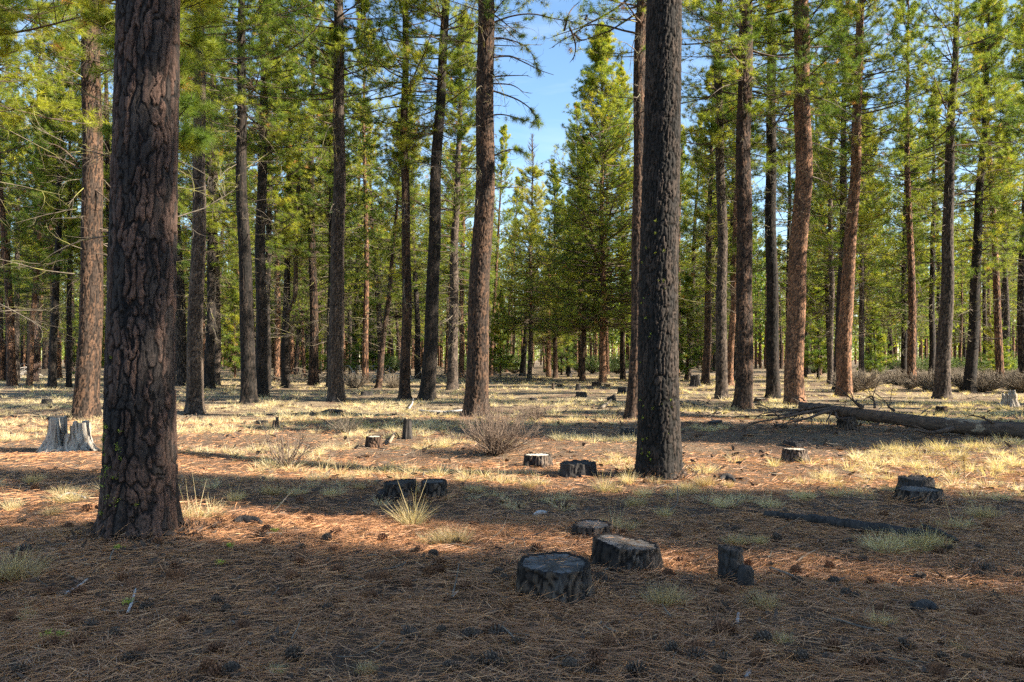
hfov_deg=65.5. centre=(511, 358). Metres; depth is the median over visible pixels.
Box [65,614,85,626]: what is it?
pine cone
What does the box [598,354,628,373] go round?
green bush
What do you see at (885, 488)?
grass tuft
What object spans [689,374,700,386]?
tree stump
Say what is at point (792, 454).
tree stump
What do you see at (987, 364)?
green bush
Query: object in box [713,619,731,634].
pine cone
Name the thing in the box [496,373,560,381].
branch heap
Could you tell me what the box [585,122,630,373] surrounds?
pine tree
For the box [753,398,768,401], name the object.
tree stump
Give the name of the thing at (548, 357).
pine tree
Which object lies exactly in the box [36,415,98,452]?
tree stump
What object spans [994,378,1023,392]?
brush
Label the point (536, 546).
pine cone
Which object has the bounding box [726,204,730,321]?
pine tree
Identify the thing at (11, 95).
pine tree
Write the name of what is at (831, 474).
grass tuft
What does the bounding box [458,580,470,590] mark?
pine cone
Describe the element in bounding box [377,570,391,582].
pine cone
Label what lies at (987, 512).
grass tuft
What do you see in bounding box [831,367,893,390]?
brush
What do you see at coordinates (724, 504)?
grass tuft
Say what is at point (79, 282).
pine tree
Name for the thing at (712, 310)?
pine tree
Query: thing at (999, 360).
pine tree
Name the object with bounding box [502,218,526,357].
pine tree
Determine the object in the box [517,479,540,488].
grass tuft
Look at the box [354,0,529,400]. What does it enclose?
pine tree
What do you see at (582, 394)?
tree stump
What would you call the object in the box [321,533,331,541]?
pine cone
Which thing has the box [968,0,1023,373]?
pine tree
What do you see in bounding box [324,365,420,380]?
branch heap
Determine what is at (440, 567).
pine cone
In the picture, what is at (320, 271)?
pine tree
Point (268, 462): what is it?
grass
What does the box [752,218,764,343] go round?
pine tree
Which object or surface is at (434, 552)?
pine cone
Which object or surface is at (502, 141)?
pine tree
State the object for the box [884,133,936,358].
pine tree
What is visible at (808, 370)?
pine tree
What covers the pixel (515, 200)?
pine tree
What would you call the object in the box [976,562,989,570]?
pine cone
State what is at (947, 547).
pine cone
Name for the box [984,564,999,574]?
pine cone
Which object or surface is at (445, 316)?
pine tree
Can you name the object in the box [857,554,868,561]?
pine cone
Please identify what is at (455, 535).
grass tuft
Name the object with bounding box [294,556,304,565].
pine cone
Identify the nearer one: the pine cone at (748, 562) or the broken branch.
the pine cone at (748, 562)
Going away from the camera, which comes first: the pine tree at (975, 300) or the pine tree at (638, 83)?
the pine tree at (638, 83)
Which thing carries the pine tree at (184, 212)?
on the ground at (744, 445)
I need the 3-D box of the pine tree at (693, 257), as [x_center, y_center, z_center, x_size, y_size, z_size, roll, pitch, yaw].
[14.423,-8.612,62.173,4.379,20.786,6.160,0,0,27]
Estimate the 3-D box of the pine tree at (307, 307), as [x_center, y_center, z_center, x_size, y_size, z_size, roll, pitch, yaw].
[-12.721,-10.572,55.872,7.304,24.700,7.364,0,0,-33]
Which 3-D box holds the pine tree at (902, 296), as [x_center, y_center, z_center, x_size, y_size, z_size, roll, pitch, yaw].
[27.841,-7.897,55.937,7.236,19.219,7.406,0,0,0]
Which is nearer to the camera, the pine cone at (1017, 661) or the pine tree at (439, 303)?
the pine cone at (1017, 661)
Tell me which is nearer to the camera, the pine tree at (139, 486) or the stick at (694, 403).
the pine tree at (139, 486)
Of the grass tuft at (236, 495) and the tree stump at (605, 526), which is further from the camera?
the grass tuft at (236, 495)
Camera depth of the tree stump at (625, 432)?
16.86 m
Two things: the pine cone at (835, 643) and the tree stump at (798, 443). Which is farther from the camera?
the tree stump at (798, 443)
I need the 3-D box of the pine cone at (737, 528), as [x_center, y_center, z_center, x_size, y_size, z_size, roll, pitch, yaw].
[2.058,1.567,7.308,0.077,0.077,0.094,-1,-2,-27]
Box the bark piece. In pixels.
[719,473,735,481]
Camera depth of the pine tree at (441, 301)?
101.59 m
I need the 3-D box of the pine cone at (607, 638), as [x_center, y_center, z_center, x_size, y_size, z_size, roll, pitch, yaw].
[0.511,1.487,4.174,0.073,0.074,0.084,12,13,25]
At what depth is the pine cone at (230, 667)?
3.88 m
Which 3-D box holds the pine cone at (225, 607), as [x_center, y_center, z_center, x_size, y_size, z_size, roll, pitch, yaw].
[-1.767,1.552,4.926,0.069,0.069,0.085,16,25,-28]
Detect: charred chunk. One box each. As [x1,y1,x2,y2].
[233,515,262,523]
[376,489,385,499]
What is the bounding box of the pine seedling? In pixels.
[958,451,972,478]
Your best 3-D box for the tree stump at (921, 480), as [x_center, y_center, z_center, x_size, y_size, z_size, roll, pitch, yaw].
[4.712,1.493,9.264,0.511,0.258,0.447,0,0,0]
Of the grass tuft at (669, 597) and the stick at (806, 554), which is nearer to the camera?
the grass tuft at (669, 597)
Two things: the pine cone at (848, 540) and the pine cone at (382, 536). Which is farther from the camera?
the pine cone at (848, 540)
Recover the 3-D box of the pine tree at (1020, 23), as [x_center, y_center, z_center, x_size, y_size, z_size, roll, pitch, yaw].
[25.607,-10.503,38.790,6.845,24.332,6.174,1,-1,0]
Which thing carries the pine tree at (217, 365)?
on the ground at (744, 445)
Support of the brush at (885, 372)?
on the ground at (744, 445)
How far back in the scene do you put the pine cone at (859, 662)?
3.91 m
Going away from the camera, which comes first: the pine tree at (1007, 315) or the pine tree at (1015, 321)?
the pine tree at (1007, 315)
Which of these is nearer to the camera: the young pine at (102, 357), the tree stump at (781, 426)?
the tree stump at (781, 426)
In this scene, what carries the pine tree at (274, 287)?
on the ground at (744, 445)
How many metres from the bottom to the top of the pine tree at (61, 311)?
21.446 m
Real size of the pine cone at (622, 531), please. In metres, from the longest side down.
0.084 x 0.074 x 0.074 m
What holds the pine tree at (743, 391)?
on the ground at (744, 445)
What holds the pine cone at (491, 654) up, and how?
on the ground at (744, 445)
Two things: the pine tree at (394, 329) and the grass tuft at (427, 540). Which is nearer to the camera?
the grass tuft at (427, 540)
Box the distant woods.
[3,215,1016,368]
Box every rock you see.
[909,599,938,613]
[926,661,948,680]
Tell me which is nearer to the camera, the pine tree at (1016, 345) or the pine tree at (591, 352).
the pine tree at (591, 352)
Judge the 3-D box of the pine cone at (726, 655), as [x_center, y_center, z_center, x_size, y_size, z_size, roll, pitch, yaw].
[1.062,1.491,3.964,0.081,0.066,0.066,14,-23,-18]
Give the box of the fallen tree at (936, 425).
[736,375,1023,438]
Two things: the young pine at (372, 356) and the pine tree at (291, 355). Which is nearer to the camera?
the young pine at (372, 356)
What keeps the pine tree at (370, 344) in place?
on the ground at (744, 445)
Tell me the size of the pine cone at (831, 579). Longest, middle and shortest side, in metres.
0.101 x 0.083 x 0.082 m
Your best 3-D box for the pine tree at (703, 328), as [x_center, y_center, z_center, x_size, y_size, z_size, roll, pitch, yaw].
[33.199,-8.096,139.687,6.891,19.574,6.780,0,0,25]
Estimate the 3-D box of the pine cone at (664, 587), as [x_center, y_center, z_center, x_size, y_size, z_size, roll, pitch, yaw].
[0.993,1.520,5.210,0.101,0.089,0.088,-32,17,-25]
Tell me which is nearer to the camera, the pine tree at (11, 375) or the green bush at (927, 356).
the pine tree at (11, 375)
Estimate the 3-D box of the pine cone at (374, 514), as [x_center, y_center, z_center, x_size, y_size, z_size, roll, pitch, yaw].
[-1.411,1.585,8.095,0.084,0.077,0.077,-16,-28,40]
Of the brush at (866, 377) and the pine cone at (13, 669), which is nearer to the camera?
the pine cone at (13, 669)
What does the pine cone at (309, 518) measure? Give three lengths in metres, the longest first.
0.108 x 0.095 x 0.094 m
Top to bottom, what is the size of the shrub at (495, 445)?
1.065 m
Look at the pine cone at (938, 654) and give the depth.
4.04 m
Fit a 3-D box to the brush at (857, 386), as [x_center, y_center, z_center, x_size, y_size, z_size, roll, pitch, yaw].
[16.209,0.911,38.004,2.768,1.374,2.814,0,0,-33]
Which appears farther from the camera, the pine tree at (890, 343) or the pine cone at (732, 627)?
the pine tree at (890, 343)
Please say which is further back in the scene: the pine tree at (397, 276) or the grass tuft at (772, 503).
the pine tree at (397, 276)
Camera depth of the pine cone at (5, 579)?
5.54 m
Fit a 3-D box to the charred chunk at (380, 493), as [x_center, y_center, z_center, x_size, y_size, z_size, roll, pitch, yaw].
[-1.484,1.571,9.175,0.155,0.139,0.208,0,0,0]
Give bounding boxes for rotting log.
[764,511,936,538]
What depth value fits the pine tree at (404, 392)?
31.62 m
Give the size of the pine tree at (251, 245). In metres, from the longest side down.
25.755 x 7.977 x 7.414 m
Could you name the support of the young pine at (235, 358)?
on the ground at (744, 445)
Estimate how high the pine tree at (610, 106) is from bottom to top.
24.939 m
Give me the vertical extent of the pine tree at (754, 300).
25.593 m
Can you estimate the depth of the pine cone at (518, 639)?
4.17 m
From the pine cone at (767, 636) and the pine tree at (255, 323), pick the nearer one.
the pine cone at (767, 636)
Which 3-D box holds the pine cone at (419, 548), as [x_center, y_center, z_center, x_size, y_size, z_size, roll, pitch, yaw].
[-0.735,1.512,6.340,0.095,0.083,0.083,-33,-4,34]
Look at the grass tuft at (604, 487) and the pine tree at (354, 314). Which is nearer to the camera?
the grass tuft at (604, 487)
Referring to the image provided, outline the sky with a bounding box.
[0,0,1023,358]
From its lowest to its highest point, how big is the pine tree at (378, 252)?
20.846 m
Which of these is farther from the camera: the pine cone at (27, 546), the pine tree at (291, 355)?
the pine tree at (291, 355)
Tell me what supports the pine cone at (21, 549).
on the ground at (744, 445)
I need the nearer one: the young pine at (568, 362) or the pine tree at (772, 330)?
the pine tree at (772, 330)
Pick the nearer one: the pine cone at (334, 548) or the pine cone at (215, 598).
the pine cone at (215, 598)
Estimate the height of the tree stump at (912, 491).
0.208 m
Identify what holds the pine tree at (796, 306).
on the ground at (744, 445)
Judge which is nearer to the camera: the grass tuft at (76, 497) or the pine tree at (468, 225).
the grass tuft at (76, 497)
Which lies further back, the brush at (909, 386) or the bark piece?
the brush at (909, 386)
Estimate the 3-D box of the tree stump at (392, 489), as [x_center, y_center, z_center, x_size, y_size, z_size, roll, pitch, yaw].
[-1.313,1.546,9.267,0.421,0.280,0.457,0,0,0]
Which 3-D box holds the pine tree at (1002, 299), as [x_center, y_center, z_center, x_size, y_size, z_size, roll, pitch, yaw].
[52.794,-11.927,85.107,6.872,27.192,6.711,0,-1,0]
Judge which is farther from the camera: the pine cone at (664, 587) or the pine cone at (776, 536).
the pine cone at (776, 536)
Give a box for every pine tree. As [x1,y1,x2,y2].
[0,0,25,244]
[0,0,46,385]
[0,0,111,343]
[0,0,229,419]
[0,1,78,381]
[0,61,78,378]
[0,83,48,380]
[0,87,80,385]
[0,98,54,381]
[0,103,31,380]
[2,36,109,386]
[3,226,29,323]
[3,247,49,348]
[8,0,237,268]
[11,34,109,387]
[11,245,26,368]
[13,213,40,371]
[22,247,76,355]
[24,207,61,373]
[33,175,67,375]
[36,4,114,312]
[41,223,64,368]
[45,64,112,322]
[46,274,66,368]
[59,216,104,342]
[59,262,78,369]
[60,196,80,370]
[67,104,111,325]
[73,201,106,346]
[91,0,185,543]
[100,0,283,413]
[102,7,233,385]
[103,116,111,286]
[104,96,191,312]
[176,0,286,388]
[178,47,253,384]
[178,154,206,298]
[179,76,254,370]
[183,242,189,335]
[184,0,333,403]
[184,108,265,343]
[204,0,354,396]
[218,158,255,333]
[220,119,283,339]
[221,229,255,370]
[222,185,274,339]
[223,10,325,389]
[232,0,413,401]
[236,81,325,381]
[250,51,328,387]
[252,211,283,346]
[253,249,271,352]
[265,180,317,373]
[270,163,326,377]
[270,177,307,376]
[270,255,274,367]
[270,275,293,353]
[272,0,369,385]
[272,205,328,374]
[274,23,377,388]
[280,73,381,363]
[282,270,326,343]
[298,125,328,374]
[302,158,355,373]
[306,0,417,382]
[313,0,465,398]
[316,174,344,371]
[318,183,328,372]
[320,104,396,375]
[322,189,363,372]
[323,231,345,369]
[344,166,363,373]
[345,115,401,378]
[349,93,429,387]
[350,100,448,376]
[353,189,387,370]
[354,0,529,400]
[368,193,395,370]
[370,210,388,360]
[378,208,427,330]
[378,229,395,365]
[382,227,440,345]
[384,118,450,378]
[385,216,401,370]
[395,9,500,389]
[401,0,586,416]
[411,194,447,336]
[411,198,458,359]
[417,142,474,373]
[439,140,472,373]
[439,237,447,349]
[440,142,474,377]
[443,231,469,344]
[464,239,471,326]
[467,200,507,354]
[469,124,522,375]
[489,134,580,379]
[494,176,527,371]
[501,238,523,353]
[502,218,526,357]
[502,261,519,353]
[503,20,712,381]
[512,259,535,376]
[515,159,596,377]
[516,203,545,371]
[519,228,574,376]
[531,0,723,419]
[540,146,624,380]
[540,223,598,374]
[549,101,614,376]
[576,60,696,378]
[576,232,600,360]
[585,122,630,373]
[633,0,686,481]
[678,119,716,379]
[678,131,704,371]
[679,68,757,384]
[680,0,793,398]
[680,54,786,384]
[680,152,701,304]
[680,229,698,319]
[681,0,851,408]
[681,76,759,333]
[683,190,730,371]
[686,269,704,367]
[688,58,776,378]
[695,183,728,371]
[706,0,885,405]
[715,226,765,337]
[722,0,860,397]
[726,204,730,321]
[751,93,823,334]
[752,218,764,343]
[763,235,786,368]
[778,73,876,383]
[779,64,887,368]
[780,144,821,373]
[783,184,827,377]
[805,0,900,389]
[807,91,904,373]
[808,140,839,374]
[810,0,956,396]
[820,132,922,360]
[835,0,977,379]
[853,115,965,375]
[853,174,894,371]
[855,176,889,342]
[869,186,898,359]
[870,105,940,344]
[871,0,1023,398]
[883,87,985,374]
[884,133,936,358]
[887,207,935,342]
[887,289,928,355]
[898,209,926,338]
[903,105,983,342]
[908,0,1023,392]
[915,0,1023,387]
[919,226,957,341]
[935,200,981,359]
[952,274,967,356]
[954,252,981,362]
[955,154,1016,358]
[956,203,992,361]
[957,170,1015,350]
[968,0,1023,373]
[978,1,1023,330]
[981,143,1022,337]
[981,210,1019,330]
[983,0,1023,314]
[983,131,1022,365]
[986,194,1018,346]
[991,226,1017,337]
[1000,283,1016,358]
[1007,208,1017,358]
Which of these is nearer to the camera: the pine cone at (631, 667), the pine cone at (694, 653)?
the pine cone at (631, 667)
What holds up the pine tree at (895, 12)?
on the ground at (744, 445)
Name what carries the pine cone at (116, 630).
on the ground at (744, 445)
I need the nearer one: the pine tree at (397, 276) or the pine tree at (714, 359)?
the pine tree at (397, 276)
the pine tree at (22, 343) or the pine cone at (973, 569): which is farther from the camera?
the pine tree at (22, 343)
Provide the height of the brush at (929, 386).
0.850 m
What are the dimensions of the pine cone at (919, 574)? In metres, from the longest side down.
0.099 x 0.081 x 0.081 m
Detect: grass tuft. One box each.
[0,542,61,584]
[1,487,29,510]
[16,606,38,620]
[18,470,47,484]
[36,504,64,515]
[47,484,98,501]
[179,473,240,520]
[224,478,247,501]
[254,482,283,495]
[265,662,288,673]
[281,478,313,495]
[320,484,344,496]
[350,658,383,675]
[352,482,369,489]
[383,477,441,528]
[410,526,456,544]
[425,520,482,544]
[463,483,484,491]
[482,462,520,483]
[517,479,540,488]
[587,468,627,492]
[599,502,643,530]
[616,463,644,483]
[619,493,647,506]
[631,485,655,497]
[633,577,701,607]
[648,499,676,518]
[669,481,693,489]
[688,473,719,485]
[710,497,738,507]
[717,531,751,545]
[720,480,736,487]
[733,586,790,612]
[745,534,771,544]
[754,485,786,507]
[766,629,795,644]
[784,486,818,500]
[806,454,845,478]
[847,528,919,554]
[863,600,900,627]
[866,527,947,552]
[876,485,895,491]
[905,511,960,548]
[928,497,984,529]
[946,639,968,654]
[959,502,1010,518]
[988,492,1016,499]
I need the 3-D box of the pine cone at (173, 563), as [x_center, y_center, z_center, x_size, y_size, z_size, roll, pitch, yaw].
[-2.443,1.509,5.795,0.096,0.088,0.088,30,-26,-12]
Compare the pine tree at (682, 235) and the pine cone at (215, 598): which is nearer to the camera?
the pine cone at (215, 598)
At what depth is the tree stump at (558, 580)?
5.01 m
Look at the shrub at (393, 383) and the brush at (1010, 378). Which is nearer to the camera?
the brush at (1010, 378)
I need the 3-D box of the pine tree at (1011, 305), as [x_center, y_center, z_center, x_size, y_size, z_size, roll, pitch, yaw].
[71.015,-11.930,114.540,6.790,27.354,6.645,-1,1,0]
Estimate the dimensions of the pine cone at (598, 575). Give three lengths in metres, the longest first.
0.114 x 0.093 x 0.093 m
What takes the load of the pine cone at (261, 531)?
on the ground at (744, 445)
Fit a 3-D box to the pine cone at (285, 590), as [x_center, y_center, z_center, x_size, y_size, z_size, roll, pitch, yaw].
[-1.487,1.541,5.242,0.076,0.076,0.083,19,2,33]
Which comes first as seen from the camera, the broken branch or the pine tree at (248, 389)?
the broken branch
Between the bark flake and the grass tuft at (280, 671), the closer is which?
the grass tuft at (280, 671)
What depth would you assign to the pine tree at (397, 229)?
44.03 m
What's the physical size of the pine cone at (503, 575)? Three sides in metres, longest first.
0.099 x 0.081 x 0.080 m
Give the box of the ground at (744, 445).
[0,359,1023,681]
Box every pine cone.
[0,573,11,584]
[2,610,18,621]
[9,663,29,677]
[10,545,24,554]
[10,553,24,561]
[17,517,26,523]
[19,543,32,552]
[30,484,39,490]
[41,586,57,596]
[41,635,61,648]
[62,605,76,616]
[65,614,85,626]
[67,585,87,598]
[67,635,89,649]
[81,504,93,511]
[82,618,98,630]
[107,626,122,636]
[116,573,128,582]
[122,651,140,663]
[133,645,149,659]
[139,599,155,610]
[150,537,164,546]
[165,568,174,579]
[169,560,182,568]
[170,568,184,580]
[176,613,190,626]
[198,658,217,677]
[206,664,226,679]
[207,639,223,653]
[210,512,220,519]
[210,595,225,607]
[220,661,240,678]
[221,603,231,615]
[235,618,251,633]
[254,529,264,538]
[257,532,268,538]
[261,524,271,531]
[261,538,270,546]
[270,533,281,542]
[280,587,291,596]
[284,569,298,580]
[284,644,304,661]
[293,549,306,558]
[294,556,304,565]
[296,496,304,502]
[298,543,305,549]
[304,516,313,523]
[320,602,334,611]
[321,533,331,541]
[328,543,340,552]
[328,595,342,604]
[329,526,341,535]
[329,563,342,571]
[340,612,353,622]
[363,589,376,600]
[364,571,377,581]
[369,511,376,516]
[377,533,387,540]
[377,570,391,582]
[399,625,417,639]
[401,578,412,589]
[414,543,425,552]
[422,565,434,577]
[428,549,438,558]
[432,556,446,566]
[432,563,444,573]
[435,624,447,636]
[442,659,460,673]
[451,537,461,544]
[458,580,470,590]
[462,627,477,640]
[469,520,478,526]
[477,650,497,666]
[482,621,497,636]
[487,624,507,638]
[491,567,502,576]
[493,657,507,670]
[499,573,510,582]
[502,602,514,614]
[511,636,526,649]
[530,542,543,551]
[561,656,578,674]
[581,654,602,670]
[583,664,599,677]
[588,646,606,661]
[594,571,607,584]
[602,635,616,647]
[619,529,626,535]
[625,660,647,677]
[656,584,669,594]
[657,640,677,656]
[662,568,673,577]
[671,531,681,539]
[676,555,689,565]
[686,647,707,661]
[689,638,706,653]
[699,522,709,530]
[709,664,726,680]
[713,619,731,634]
[715,585,729,597]
[718,651,732,662]
[723,622,736,634]
[731,526,740,532]
[744,559,752,565]
[744,593,757,603]
[748,649,767,664]
[752,630,772,643]
[771,532,781,542]
[790,564,802,574]
[791,575,804,585]
[791,648,808,664]
[821,637,840,651]
[824,561,834,571]
[827,576,839,585]
[830,622,844,634]
[840,587,851,598]
[841,537,852,545]
[847,654,872,672]
[849,592,859,600]
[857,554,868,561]
[858,655,877,667]
[866,575,880,584]
[874,603,887,613]
[879,510,888,517]
[897,637,917,652]
[912,571,926,580]
[931,545,943,553]
[935,651,950,665]
[942,544,952,552]
[953,563,963,570]
[967,606,984,616]
[970,566,981,573]
[974,544,985,551]
[974,570,985,578]
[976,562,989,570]
[981,522,989,528]
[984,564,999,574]
[987,593,1002,602]
[1005,653,1023,668]
[1013,571,1023,581]
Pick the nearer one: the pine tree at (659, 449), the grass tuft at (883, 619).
the grass tuft at (883, 619)
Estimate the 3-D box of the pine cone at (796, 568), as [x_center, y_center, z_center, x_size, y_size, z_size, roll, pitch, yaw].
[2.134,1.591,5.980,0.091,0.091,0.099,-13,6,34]
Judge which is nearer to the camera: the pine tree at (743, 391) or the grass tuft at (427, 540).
the grass tuft at (427, 540)
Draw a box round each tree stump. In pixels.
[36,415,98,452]
[41,399,52,403]
[46,415,63,420]
[255,420,267,424]
[272,416,278,427]
[360,391,372,395]
[365,435,382,447]
[383,479,416,501]
[402,418,412,438]
[420,478,446,500]
[514,551,594,606]
[523,453,553,467]
[559,459,597,477]
[570,519,611,540]
[576,391,587,396]
[591,382,601,386]
[591,533,663,573]
[606,394,616,401]
[617,386,626,393]
[620,427,636,435]
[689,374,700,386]
[706,420,722,424]
[717,544,753,589]
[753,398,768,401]
[773,423,787,428]
[780,447,809,462]
[782,439,807,447]
[836,416,857,429]
[892,485,944,504]
[896,475,934,487]
[935,406,947,412]
[998,390,1019,406]
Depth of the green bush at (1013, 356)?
69.25 m
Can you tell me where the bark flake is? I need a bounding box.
[724,601,735,606]
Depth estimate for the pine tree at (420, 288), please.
71.31 m
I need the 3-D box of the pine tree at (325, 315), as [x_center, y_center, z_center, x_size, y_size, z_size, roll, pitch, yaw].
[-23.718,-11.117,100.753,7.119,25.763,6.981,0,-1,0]
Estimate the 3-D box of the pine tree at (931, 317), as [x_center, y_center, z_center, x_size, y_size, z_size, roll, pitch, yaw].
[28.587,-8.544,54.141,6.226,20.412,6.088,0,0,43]
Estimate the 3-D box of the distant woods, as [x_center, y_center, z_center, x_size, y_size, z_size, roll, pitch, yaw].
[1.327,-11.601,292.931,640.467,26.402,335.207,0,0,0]
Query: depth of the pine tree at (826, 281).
56.94 m
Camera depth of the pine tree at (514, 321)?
60.39 m
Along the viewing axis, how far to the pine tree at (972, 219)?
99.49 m
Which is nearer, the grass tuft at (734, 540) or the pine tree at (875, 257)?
the grass tuft at (734, 540)
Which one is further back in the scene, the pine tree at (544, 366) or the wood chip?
the pine tree at (544, 366)
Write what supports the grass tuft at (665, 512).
on the ground at (744, 445)
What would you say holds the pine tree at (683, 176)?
on the ground at (744, 445)
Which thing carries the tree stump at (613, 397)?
on the ground at (744, 445)
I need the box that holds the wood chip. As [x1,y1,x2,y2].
[533,510,546,514]
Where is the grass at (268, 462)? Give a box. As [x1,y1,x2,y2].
[0,373,1023,511]
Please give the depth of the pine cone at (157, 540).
6.36 m
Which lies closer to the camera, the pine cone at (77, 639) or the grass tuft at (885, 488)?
the pine cone at (77, 639)
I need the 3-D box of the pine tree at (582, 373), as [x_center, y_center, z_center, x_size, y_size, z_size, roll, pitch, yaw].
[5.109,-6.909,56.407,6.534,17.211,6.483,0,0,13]
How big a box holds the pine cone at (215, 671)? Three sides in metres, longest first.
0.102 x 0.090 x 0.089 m
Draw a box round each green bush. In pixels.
[384,356,399,372]
[441,354,466,372]
[493,353,515,374]
[506,352,533,372]
[545,358,573,372]
[570,360,586,372]
[576,353,610,372]
[591,359,619,371]
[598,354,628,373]
[809,362,826,373]
[866,358,887,371]
[885,360,900,369]
[895,356,928,371]
[918,351,928,369]
[951,356,965,369]
[955,357,986,367]
[978,361,993,369]
[989,351,1017,368]
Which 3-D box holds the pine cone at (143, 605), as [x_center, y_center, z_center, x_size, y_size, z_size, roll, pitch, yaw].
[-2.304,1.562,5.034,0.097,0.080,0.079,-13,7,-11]
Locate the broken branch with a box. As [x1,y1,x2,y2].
[921,524,959,542]
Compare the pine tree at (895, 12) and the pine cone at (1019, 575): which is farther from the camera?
the pine tree at (895, 12)
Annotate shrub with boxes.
[255,420,321,466]
[323,412,365,431]
[344,369,374,387]
[383,372,398,387]
[442,394,551,455]
[513,397,553,419]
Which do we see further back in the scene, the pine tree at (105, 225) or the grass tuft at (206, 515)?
the pine tree at (105, 225)
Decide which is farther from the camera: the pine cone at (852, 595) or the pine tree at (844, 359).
the pine tree at (844, 359)
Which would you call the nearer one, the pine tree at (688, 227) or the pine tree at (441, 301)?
the pine tree at (688, 227)
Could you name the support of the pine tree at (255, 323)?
on the ground at (744, 445)
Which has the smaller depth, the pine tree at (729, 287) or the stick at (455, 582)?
the stick at (455, 582)
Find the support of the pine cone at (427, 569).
on the ground at (744, 445)
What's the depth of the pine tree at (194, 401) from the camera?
24.35 m
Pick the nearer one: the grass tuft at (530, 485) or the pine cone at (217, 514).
the pine cone at (217, 514)
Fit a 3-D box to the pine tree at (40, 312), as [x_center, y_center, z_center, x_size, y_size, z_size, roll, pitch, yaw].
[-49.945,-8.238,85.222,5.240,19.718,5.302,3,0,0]
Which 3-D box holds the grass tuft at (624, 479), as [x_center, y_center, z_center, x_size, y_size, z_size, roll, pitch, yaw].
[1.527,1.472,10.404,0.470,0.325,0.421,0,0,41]
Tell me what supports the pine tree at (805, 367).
on the ground at (744, 445)
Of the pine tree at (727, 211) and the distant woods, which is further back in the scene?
the distant woods
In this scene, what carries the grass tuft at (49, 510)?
on the ground at (744, 445)
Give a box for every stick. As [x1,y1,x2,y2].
[126,588,136,612]
[321,409,342,412]
[388,432,395,443]
[418,409,461,412]
[451,565,458,596]
[599,399,611,407]
[680,401,715,409]
[769,567,794,577]
[797,549,816,561]
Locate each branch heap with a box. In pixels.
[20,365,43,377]
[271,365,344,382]
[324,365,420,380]
[436,368,520,379]
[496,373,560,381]
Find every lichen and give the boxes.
[53,630,67,635]
[122,596,134,604]
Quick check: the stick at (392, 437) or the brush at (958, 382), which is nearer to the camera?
the stick at (392, 437)
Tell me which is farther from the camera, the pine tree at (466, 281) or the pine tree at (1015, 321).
the pine tree at (466, 281)
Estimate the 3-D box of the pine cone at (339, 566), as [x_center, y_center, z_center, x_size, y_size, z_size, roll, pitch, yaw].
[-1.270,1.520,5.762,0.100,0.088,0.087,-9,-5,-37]
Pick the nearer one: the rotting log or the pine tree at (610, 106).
the rotting log
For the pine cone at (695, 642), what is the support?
on the ground at (744, 445)
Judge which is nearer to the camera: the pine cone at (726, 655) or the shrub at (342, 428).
the pine cone at (726, 655)
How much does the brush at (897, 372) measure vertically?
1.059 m
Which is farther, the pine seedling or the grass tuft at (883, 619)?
the pine seedling
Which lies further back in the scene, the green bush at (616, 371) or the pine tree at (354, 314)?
the green bush at (616, 371)
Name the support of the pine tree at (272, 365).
on the ground at (744, 445)
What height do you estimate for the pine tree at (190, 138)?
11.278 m
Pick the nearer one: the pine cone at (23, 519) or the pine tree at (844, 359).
the pine cone at (23, 519)
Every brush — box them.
[823,367,884,391]
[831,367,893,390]
[874,367,903,377]
[881,369,909,384]
[881,375,899,383]
[886,370,906,377]
[893,365,923,371]
[893,376,919,388]
[898,368,954,389]
[921,377,957,390]
[951,366,962,373]
[951,369,998,389]
[956,371,1000,388]
[957,372,1000,391]
[978,369,1014,390]
[979,366,1005,374]
[993,368,1023,392]
[994,372,1023,388]
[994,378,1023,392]
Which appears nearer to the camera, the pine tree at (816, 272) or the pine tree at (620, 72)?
the pine tree at (620, 72)
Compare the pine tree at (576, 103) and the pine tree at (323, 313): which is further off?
the pine tree at (323, 313)
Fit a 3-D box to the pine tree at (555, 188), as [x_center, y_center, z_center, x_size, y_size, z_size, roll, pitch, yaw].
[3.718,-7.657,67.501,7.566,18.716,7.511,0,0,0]
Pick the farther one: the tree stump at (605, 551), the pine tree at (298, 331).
the pine tree at (298, 331)
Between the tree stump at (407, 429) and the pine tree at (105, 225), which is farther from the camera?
the pine tree at (105, 225)
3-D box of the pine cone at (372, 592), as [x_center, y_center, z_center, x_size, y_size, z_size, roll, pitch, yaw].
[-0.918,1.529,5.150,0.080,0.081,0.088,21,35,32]
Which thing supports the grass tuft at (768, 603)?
on the ground at (744, 445)
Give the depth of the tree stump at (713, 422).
18.50 m
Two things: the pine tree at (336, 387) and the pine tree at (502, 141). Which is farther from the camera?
the pine tree at (502, 141)
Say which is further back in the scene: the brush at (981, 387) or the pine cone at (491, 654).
the brush at (981, 387)
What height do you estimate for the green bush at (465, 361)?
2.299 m
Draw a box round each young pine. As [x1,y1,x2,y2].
[64,297,105,373]
[221,281,255,377]
[296,326,326,373]
[343,283,398,374]
[489,292,520,375]
[541,311,577,374]
[678,272,715,380]
[804,270,834,378]
[856,304,897,377]
[977,305,1017,373]
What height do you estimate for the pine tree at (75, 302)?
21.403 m
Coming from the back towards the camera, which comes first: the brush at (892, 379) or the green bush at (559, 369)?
the green bush at (559, 369)
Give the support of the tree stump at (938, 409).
on the ground at (744, 445)
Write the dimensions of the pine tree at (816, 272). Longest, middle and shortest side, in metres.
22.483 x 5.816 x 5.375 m

